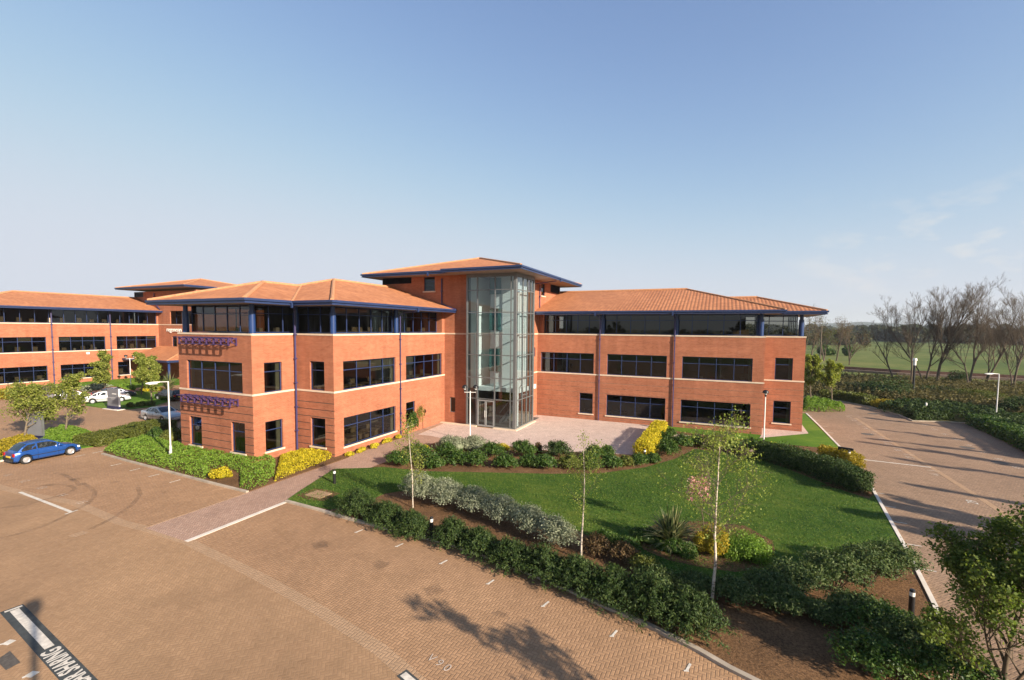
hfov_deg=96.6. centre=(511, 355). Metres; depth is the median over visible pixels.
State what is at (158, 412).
parked car
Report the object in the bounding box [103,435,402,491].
planting bed
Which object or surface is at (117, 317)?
window
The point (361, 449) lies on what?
yellow flowers
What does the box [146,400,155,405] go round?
shrub
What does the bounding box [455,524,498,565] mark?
arching shrub
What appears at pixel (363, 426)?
window
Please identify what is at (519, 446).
rounded shrub
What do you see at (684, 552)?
shrub
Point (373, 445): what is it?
yellow flowers
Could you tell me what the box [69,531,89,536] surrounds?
drain cover
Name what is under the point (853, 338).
distant wood
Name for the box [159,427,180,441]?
variegated shrub
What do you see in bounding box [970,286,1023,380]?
bare tree
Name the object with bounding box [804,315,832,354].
twiggy tree
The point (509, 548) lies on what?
arching shrub
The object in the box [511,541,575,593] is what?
arching shrub
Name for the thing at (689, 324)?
window
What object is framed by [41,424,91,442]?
ground cover
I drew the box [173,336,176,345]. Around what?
window
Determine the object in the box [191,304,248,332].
window
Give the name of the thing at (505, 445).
yellow flowers
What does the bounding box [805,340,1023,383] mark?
ground
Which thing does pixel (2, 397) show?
border shrub
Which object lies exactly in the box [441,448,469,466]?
rounded shrub
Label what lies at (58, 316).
window
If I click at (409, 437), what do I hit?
birch tree
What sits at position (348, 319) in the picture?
window
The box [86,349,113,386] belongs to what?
young tree
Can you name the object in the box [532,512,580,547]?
grey shrub
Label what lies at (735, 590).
loose shrub
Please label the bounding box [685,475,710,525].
blossom tree
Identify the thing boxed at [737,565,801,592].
loose shrub
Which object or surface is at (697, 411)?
window
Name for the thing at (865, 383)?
scrub bush
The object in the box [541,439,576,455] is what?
rounded shrub
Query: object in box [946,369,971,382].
scrub bush
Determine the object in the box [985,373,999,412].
street lamp
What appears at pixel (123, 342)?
window
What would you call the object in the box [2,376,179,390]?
grass bank
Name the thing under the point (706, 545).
gold bush
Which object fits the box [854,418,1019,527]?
paving edge
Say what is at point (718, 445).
birch tree
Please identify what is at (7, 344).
window
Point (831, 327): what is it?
distant wood
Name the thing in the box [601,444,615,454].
rounded shrub
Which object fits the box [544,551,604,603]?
arching shrub
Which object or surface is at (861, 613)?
loose shrub
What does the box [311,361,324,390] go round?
window
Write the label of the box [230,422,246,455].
window
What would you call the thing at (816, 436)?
lawn
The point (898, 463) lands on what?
bay line
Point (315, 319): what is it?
window
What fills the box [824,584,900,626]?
loose shrub
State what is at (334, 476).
bollard
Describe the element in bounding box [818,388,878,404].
clipped hedge
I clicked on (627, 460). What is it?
rounded shrub
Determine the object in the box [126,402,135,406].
shrub
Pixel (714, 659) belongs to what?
kerb
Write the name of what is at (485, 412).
door
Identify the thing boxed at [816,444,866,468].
golden hedge
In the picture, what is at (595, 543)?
shrub
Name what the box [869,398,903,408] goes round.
clipped bush
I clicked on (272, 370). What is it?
window
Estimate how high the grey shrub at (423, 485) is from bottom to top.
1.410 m
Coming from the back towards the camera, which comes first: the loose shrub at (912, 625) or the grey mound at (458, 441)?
the grey mound at (458, 441)
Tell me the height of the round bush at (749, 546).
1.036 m
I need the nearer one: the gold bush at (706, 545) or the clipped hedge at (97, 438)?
the gold bush at (706, 545)
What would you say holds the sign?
on the planting bed at (771, 645)
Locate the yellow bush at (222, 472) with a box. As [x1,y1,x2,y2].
[208,466,232,478]
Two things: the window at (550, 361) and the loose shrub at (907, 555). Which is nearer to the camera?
the loose shrub at (907, 555)
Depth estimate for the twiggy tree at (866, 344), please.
134.72 m
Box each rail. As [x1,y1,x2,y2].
[844,366,1023,375]
[844,367,1020,376]
[844,368,1023,377]
[847,367,1023,376]
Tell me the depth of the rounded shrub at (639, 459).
29.24 m
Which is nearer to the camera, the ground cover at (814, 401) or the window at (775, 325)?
the window at (775, 325)
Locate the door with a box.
[477,399,493,426]
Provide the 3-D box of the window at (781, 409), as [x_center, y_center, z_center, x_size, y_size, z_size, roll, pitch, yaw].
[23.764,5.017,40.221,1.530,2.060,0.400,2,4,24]
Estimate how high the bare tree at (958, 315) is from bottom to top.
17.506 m
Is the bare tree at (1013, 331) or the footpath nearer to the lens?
the footpath
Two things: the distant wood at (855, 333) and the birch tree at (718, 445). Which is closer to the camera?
the birch tree at (718, 445)
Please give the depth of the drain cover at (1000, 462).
30.81 m
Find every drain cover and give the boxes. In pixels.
[0,651,19,669]
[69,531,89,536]
[305,490,331,498]
[959,446,975,448]
[991,461,1008,464]
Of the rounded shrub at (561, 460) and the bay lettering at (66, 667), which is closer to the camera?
the bay lettering at (66, 667)
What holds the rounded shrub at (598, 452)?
on the planting bed at (771, 645)
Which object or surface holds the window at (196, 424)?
in the office building at (334, 367)
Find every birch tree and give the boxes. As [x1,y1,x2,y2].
[393,414,426,507]
[561,430,608,554]
[649,403,776,601]
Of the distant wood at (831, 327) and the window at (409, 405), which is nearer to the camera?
the window at (409, 405)
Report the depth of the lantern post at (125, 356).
63.28 m
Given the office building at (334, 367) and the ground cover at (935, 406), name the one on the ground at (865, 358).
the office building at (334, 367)
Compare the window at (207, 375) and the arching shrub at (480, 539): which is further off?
the window at (207, 375)
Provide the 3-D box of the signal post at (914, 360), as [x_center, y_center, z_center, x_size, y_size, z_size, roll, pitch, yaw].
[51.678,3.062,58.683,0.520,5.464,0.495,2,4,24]
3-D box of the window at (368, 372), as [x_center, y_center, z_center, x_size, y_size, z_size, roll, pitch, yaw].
[-10.546,1.230,33.646,0.226,1.970,5.510,2,4,24]
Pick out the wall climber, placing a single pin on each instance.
(416, 420)
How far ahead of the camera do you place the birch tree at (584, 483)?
17.15 m
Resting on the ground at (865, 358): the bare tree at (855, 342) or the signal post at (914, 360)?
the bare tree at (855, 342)
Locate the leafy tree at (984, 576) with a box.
[917,500,1023,679]
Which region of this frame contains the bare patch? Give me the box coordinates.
[298,489,339,500]
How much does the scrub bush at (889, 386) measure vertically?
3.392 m
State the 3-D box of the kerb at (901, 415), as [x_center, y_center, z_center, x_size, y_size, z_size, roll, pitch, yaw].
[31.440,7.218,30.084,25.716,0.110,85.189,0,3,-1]
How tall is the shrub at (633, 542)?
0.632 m
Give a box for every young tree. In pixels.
[0,379,63,435]
[51,371,90,428]
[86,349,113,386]
[131,351,160,393]
[135,355,162,401]
[804,354,826,397]
[819,359,843,399]
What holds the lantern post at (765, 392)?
on the planting bed at (771, 645)
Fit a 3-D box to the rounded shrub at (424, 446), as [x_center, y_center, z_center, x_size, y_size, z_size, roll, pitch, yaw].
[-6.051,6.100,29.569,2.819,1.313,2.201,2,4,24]
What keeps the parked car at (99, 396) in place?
on the car park
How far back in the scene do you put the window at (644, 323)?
42.44 m
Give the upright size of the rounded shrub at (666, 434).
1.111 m
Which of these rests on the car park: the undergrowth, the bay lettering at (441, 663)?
the bay lettering at (441, 663)
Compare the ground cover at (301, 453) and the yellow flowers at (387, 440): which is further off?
the yellow flowers at (387, 440)
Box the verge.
[803,382,1002,421]
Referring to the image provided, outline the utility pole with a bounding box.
[820,326,821,363]
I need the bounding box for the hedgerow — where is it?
[817,345,853,355]
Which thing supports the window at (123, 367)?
in the office building at (43, 335)
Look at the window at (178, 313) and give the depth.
72.68 m
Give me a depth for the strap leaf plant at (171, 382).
59.86 m
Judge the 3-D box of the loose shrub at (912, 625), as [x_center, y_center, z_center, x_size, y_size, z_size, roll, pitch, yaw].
[10.564,7.465,11.933,2.267,1.317,1.998,2,4,24]
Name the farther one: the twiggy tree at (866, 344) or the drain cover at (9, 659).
the twiggy tree at (866, 344)
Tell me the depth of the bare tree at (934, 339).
72.06 m
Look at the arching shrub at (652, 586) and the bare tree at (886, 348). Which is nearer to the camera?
the arching shrub at (652, 586)
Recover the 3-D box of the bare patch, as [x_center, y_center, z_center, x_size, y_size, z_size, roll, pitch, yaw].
[-10.064,7.217,23.696,1.900,0.001,1.470,2,4,24]
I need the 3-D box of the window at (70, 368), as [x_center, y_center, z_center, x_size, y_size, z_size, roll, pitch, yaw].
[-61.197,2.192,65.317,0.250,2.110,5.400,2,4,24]
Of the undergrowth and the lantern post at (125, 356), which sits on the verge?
the undergrowth
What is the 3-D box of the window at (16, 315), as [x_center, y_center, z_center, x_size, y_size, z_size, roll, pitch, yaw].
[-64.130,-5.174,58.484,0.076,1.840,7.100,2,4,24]
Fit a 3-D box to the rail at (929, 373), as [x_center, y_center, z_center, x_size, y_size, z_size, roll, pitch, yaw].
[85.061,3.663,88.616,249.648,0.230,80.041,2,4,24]
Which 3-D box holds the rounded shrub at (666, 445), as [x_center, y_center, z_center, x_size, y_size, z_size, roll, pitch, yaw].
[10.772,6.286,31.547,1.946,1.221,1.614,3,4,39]
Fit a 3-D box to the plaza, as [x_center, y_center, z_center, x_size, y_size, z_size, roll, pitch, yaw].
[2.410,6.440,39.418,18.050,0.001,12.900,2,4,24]
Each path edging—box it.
[145,493,245,527]
[185,501,285,541]
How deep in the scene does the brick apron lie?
39.06 m
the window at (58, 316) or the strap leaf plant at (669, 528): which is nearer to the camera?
the strap leaf plant at (669, 528)
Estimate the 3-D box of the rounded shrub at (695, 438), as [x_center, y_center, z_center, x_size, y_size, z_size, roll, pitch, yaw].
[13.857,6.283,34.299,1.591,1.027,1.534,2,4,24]
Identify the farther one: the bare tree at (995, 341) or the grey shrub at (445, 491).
the bare tree at (995, 341)
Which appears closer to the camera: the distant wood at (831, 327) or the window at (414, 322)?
the window at (414, 322)
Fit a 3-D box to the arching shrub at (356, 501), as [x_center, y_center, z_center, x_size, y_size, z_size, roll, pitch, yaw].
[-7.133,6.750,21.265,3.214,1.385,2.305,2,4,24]
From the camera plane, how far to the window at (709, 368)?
39.47 m
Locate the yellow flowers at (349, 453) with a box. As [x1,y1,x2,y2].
[344,451,354,455]
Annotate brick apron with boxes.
[760,425,807,437]
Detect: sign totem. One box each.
[20,411,51,439]
[102,388,125,410]
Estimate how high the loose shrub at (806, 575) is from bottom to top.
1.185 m
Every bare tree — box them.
[842,324,859,364]
[854,321,893,376]
[870,284,972,379]
[893,292,950,379]
[917,291,1001,382]
[926,275,1007,380]
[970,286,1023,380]
[987,292,1023,387]
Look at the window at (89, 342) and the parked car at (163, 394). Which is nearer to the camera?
the parked car at (163, 394)
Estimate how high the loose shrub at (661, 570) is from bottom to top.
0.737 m
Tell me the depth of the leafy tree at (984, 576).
10.46 m
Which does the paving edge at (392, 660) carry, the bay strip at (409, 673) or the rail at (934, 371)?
the bay strip at (409, 673)
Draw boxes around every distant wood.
[797,325,1023,344]
[797,329,872,345]
[805,323,1010,330]
[838,324,1004,342]
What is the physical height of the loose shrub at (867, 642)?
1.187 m
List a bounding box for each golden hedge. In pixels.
[632,419,668,453]
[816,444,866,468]
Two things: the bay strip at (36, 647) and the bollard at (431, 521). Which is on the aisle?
the bay strip at (36, 647)
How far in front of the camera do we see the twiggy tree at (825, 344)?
134.92 m
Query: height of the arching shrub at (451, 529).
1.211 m
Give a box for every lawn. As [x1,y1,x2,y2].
[86,391,167,408]
[287,449,902,579]
[668,413,837,447]
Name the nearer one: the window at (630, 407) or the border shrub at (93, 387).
the window at (630, 407)
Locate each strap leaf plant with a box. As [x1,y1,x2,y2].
[158,367,179,389]
[642,505,708,556]
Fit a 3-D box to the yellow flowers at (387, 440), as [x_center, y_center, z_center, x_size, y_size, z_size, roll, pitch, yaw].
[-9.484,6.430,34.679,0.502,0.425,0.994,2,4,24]
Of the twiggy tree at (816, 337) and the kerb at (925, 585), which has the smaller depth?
the kerb at (925, 585)
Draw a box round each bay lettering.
[40,646,90,679]
[428,654,451,670]
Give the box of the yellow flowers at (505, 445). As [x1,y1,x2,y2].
[499,443,509,449]
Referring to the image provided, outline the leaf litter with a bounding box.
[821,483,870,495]
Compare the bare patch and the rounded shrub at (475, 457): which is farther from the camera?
the rounded shrub at (475, 457)
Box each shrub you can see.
[0,388,23,399]
[78,383,113,391]
[110,383,135,389]
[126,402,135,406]
[136,401,145,406]
[139,385,162,390]
[145,426,162,440]
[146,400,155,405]
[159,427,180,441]
[331,486,376,524]
[362,498,405,538]
[383,449,415,464]
[387,507,434,540]
[397,468,436,499]
[400,440,435,461]
[416,404,426,421]
[421,452,447,468]
[427,476,467,504]
[428,514,469,550]
[434,441,458,456]
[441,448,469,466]
[452,483,496,512]
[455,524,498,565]
[464,449,488,465]
[478,440,506,456]
[479,533,533,576]
[480,492,520,524]
[484,491,502,498]
[491,452,519,467]
[507,501,547,536]
[508,439,539,453]
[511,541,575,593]
[516,451,538,466]
[530,453,556,468]
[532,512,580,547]
[534,442,542,453]
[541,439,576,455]
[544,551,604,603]
[557,451,585,467]
[574,562,649,618]
[575,450,604,469]
[578,530,614,558]
[582,443,605,456]
[593,527,618,544]
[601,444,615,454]
[601,454,622,468]
[602,540,640,564]
[614,534,641,549]
[614,568,701,642]
[619,455,636,466]
[625,552,662,568]
[629,526,664,548]
[630,561,678,586]
[631,451,648,464]
[644,451,661,463]
[649,581,741,654]
[654,438,681,454]
[656,538,698,559]
[658,430,673,439]
[666,427,676,435]
[668,566,721,598]
[669,432,693,446]
[691,433,701,444]
[697,435,720,447]
[707,571,767,609]
[720,436,747,451]
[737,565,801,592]
[740,436,758,449]
[760,581,817,616]
[764,554,841,595]
[797,545,876,590]
[802,596,846,627]
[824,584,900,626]
[824,623,926,679]
[827,541,911,585]
[834,596,923,642]
[859,536,933,578]
[864,608,974,669]
[899,636,1007,679]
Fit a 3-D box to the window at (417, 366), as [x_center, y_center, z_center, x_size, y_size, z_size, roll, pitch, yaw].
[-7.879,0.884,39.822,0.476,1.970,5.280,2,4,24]
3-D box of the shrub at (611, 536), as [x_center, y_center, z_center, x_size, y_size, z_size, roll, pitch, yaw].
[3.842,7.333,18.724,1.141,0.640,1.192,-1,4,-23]
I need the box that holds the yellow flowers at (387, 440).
[382,437,391,442]
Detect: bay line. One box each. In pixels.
[18,492,71,511]
[869,460,930,467]
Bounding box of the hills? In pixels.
[798,322,994,328]
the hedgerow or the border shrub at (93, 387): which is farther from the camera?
the hedgerow
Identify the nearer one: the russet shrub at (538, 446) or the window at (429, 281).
the russet shrub at (538, 446)
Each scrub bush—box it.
[806,380,837,390]
[837,381,862,391]
[854,380,885,390]
[860,374,914,398]
[915,384,939,397]
[920,385,962,401]
[944,388,999,397]
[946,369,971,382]
[965,392,1007,405]
[995,394,1023,412]
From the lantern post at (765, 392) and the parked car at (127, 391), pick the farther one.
the parked car at (127, 391)
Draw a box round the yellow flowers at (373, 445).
[370,443,378,448]
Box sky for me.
[0,0,1023,326]
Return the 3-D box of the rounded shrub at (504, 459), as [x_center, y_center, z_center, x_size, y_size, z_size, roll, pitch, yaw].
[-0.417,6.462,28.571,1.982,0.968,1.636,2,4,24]
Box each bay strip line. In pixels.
[10,608,53,648]
[400,672,414,679]
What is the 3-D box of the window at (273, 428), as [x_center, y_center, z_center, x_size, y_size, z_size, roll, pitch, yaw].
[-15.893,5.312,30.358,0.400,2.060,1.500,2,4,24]
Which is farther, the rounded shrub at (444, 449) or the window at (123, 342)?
the window at (123, 342)
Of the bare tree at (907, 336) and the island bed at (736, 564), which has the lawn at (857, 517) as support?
the island bed at (736, 564)
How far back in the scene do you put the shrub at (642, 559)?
16.18 m
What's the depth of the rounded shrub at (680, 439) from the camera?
33.47 m
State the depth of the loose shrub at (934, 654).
10.84 m
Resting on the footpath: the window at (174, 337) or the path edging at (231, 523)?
the path edging at (231, 523)
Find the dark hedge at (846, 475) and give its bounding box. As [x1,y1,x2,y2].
[750,437,877,492]
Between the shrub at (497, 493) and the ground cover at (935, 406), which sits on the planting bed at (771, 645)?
the shrub at (497, 493)
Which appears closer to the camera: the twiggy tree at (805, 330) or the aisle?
the aisle
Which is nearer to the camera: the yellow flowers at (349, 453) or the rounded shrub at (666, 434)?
the yellow flowers at (349, 453)
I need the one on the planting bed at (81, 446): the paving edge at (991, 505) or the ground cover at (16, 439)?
the ground cover at (16, 439)
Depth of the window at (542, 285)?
47.22 m
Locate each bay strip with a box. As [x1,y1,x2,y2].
[0,604,97,679]
[397,669,418,679]
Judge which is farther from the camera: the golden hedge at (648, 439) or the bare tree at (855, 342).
the bare tree at (855, 342)
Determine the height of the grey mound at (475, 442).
1.109 m
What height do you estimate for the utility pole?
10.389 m
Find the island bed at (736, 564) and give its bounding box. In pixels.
[635,521,774,571]
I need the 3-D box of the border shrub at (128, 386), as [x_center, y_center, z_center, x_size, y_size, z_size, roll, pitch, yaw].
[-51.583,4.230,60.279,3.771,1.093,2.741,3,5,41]
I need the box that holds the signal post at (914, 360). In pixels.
[912,358,916,390]
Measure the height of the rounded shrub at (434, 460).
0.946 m
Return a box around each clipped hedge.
[72,418,177,446]
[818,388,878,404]
[904,409,954,419]
[965,413,1023,450]
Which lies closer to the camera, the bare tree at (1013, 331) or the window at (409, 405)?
the window at (409, 405)
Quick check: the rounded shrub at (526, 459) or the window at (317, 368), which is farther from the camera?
the window at (317, 368)
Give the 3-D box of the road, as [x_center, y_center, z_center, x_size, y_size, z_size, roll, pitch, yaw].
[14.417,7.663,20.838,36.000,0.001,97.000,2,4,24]
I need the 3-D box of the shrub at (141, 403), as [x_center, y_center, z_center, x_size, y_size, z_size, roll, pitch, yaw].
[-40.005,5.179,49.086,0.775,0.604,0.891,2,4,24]
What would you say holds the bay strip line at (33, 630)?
on the bay strip at (36, 647)
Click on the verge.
(959, 419)
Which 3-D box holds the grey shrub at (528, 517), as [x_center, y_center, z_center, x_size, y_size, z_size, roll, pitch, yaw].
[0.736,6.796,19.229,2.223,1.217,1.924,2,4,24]
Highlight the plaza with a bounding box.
[418,415,648,454]
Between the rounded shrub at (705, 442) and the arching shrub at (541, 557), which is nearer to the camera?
the arching shrub at (541, 557)
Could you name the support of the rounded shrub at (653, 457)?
on the planting bed at (771, 645)
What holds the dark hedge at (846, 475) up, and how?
on the planting bed at (771, 645)
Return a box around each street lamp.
[145,381,171,455]
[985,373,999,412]
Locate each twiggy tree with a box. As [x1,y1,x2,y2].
[797,317,813,353]
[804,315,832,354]
[806,318,837,360]
[823,316,850,360]
[836,321,871,357]
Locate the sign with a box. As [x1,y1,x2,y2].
[838,446,853,451]
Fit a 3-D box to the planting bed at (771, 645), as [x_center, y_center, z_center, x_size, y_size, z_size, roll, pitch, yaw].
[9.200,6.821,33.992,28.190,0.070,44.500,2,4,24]
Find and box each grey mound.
[434,434,468,449]
[464,434,490,451]
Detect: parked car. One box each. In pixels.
[2,438,80,463]
[48,389,91,399]
[84,390,130,403]
[91,386,136,395]
[140,405,180,419]
[154,388,179,400]
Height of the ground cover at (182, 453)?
0.667 m
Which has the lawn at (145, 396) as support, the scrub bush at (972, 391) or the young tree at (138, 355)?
the young tree at (138, 355)
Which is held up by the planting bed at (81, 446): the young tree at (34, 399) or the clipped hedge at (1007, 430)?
the young tree at (34, 399)
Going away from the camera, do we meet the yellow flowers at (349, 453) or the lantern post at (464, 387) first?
the yellow flowers at (349, 453)
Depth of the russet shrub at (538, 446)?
31.86 m
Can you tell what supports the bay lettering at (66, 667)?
on the bay strip at (36, 647)
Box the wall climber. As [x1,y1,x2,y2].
[407,411,418,429]
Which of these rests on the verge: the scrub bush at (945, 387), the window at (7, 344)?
the scrub bush at (945, 387)
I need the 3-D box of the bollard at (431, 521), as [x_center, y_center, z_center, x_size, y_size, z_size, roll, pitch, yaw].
[-3.369,7.147,19.086,0.188,0.840,0.188,2,4,24]
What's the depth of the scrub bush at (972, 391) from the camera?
56.14 m
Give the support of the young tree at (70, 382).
on the planting bed at (81, 446)
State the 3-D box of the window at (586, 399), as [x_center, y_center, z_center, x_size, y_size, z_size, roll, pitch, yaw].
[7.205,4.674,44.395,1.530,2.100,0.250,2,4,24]
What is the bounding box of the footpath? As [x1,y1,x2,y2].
[146,423,441,540]
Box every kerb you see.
[101,453,248,492]
[285,500,760,679]
[806,413,950,679]
[835,400,974,424]
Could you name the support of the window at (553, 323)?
in the office building at (334, 367)
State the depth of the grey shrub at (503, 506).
19.93 m
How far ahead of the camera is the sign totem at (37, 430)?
34.54 m
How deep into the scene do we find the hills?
2893.60 m
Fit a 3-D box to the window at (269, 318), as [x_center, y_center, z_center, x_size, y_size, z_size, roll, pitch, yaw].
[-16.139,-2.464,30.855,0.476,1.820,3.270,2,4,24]
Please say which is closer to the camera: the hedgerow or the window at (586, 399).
the window at (586, 399)
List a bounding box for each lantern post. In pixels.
[124,355,133,383]
[462,385,477,435]
[762,390,768,439]
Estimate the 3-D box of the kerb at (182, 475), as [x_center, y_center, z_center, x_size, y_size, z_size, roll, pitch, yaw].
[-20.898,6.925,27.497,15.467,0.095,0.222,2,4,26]
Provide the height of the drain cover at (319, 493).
0.045 m
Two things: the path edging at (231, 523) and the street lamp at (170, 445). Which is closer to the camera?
the path edging at (231, 523)
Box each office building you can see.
[0,278,235,388]
[145,257,828,462]
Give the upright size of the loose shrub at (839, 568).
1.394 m
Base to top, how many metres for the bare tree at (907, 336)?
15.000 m
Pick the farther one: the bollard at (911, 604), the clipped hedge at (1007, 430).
the clipped hedge at (1007, 430)
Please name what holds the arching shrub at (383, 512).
on the planting bed at (771, 645)
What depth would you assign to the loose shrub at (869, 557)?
15.40 m
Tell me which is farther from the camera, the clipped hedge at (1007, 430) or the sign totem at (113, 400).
the sign totem at (113, 400)
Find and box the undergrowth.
[803,371,1023,414]
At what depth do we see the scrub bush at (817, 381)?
65.07 m
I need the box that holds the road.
[803,397,1023,679]
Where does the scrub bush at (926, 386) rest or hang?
on the verge
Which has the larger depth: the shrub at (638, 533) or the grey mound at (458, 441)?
the grey mound at (458, 441)
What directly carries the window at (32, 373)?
in the office building at (43, 335)
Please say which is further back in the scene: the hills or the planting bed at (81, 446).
the hills
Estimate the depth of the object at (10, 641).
12.57 m
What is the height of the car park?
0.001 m
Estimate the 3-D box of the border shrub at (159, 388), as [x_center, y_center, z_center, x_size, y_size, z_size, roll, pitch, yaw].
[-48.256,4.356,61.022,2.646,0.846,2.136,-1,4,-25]
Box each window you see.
[0,308,48,322]
[0,337,45,352]
[0,366,48,384]
[51,309,108,323]
[58,336,104,350]
[61,363,106,379]
[109,311,155,323]
[116,336,155,348]
[118,361,129,375]
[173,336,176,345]
[176,311,191,323]
[188,360,242,392]
[188,416,202,447]
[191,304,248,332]
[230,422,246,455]
[254,304,292,332]
[264,362,280,392]
[265,419,284,453]
[298,306,329,332]
[309,417,326,449]
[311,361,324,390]
[335,306,392,332]
[343,357,393,389]
[343,406,396,448]
[398,310,436,332]
[406,353,440,379]
[406,401,414,426]
[423,277,435,291]
[450,397,454,411]
[541,283,545,296]
[541,352,593,373]
[545,315,600,333]
[578,393,592,414]
[605,314,674,334]
[605,394,665,420]
[607,354,666,376]
[679,314,757,335]
[679,399,750,428]
[682,356,752,381]
[764,315,797,335]
[771,401,790,424]
[774,358,792,379]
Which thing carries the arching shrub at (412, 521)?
on the planting bed at (771, 645)
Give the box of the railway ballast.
[822,369,1023,381]
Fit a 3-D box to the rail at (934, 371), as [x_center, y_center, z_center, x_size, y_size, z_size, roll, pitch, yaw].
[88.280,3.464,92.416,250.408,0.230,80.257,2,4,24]
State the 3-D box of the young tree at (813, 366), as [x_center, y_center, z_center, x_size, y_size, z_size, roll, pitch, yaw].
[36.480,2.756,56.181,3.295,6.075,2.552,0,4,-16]
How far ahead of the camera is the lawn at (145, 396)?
52.23 m
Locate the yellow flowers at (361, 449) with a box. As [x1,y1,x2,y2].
[356,446,365,452]
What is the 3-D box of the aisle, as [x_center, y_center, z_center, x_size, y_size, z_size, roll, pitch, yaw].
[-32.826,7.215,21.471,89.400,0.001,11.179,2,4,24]
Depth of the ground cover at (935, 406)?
46.92 m
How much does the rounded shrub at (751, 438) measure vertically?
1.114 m
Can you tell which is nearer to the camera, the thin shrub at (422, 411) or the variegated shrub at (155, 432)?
the variegated shrub at (155, 432)
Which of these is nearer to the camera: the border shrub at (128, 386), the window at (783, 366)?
the window at (783, 366)
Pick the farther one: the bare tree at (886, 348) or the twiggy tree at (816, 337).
the twiggy tree at (816, 337)
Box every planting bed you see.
[0,429,163,459]
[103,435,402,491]
[314,413,939,679]
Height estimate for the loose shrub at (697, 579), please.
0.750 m
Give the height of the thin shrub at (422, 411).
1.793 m
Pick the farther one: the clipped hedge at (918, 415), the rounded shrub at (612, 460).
the clipped hedge at (918, 415)
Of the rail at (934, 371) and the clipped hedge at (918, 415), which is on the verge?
the clipped hedge at (918, 415)
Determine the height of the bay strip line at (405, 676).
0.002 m
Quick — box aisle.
[0,490,400,679]
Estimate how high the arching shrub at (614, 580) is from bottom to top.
1.293 m
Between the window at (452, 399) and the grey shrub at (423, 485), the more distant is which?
the window at (452, 399)
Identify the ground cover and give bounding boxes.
[0,433,37,456]
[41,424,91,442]
[104,434,275,489]
[274,448,331,480]
[803,395,844,411]
[877,396,1023,424]
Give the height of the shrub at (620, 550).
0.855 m
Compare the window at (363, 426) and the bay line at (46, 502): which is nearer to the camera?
the bay line at (46, 502)
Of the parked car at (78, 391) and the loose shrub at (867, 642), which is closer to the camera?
the loose shrub at (867, 642)
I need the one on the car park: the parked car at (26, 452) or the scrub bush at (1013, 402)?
the parked car at (26, 452)
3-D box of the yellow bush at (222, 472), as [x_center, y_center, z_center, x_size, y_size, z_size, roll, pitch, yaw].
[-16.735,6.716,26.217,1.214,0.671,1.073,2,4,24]
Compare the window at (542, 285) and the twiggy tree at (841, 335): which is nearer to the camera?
the window at (542, 285)
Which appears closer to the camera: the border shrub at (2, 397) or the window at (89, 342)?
the border shrub at (2, 397)
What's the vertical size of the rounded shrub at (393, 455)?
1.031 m
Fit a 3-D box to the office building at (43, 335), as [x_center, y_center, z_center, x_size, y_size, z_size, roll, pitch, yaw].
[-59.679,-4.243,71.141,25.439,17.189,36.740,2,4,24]
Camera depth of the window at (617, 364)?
42.27 m
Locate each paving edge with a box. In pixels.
[0,484,426,679]
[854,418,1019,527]
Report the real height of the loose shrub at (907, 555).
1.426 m
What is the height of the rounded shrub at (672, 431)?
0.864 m
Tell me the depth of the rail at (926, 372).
92.16 m
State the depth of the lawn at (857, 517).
23.30 m
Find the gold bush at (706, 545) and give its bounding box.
[692,523,729,555]
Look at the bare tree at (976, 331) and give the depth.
67.11 m
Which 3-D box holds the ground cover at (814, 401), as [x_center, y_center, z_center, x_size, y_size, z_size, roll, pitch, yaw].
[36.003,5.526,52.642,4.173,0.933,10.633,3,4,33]
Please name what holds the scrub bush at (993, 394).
on the verge
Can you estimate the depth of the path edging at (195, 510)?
21.59 m
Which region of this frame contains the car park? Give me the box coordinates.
[0,385,804,679]
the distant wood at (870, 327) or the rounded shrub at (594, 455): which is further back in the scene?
the distant wood at (870, 327)
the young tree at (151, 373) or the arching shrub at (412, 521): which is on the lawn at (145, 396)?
the young tree at (151, 373)
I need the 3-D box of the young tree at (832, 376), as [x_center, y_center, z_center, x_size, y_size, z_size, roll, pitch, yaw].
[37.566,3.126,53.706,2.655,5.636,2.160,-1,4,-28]
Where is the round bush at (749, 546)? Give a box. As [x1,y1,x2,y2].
[720,529,774,566]
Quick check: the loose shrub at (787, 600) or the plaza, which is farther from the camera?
the plaza
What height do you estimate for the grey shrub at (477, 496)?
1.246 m
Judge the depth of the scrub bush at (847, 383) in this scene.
62.79 m
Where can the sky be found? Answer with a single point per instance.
(836, 156)
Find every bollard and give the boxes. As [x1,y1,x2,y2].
[333,469,335,483]
[429,516,432,536]
[908,588,915,615]
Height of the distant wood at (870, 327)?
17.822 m
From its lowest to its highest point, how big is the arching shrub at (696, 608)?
1.320 m
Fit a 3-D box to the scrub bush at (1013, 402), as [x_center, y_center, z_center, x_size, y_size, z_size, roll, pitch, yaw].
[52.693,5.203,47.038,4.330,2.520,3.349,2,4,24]
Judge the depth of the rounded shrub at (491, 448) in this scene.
30.57 m
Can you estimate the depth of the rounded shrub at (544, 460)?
28.13 m
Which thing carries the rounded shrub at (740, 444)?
on the planting bed at (771, 645)
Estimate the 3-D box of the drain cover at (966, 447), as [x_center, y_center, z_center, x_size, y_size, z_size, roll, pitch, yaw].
[34.680,7.002,34.733,0.900,0.006,0.900,2,4,24]
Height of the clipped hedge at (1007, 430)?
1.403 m
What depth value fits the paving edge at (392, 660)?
15.22 m

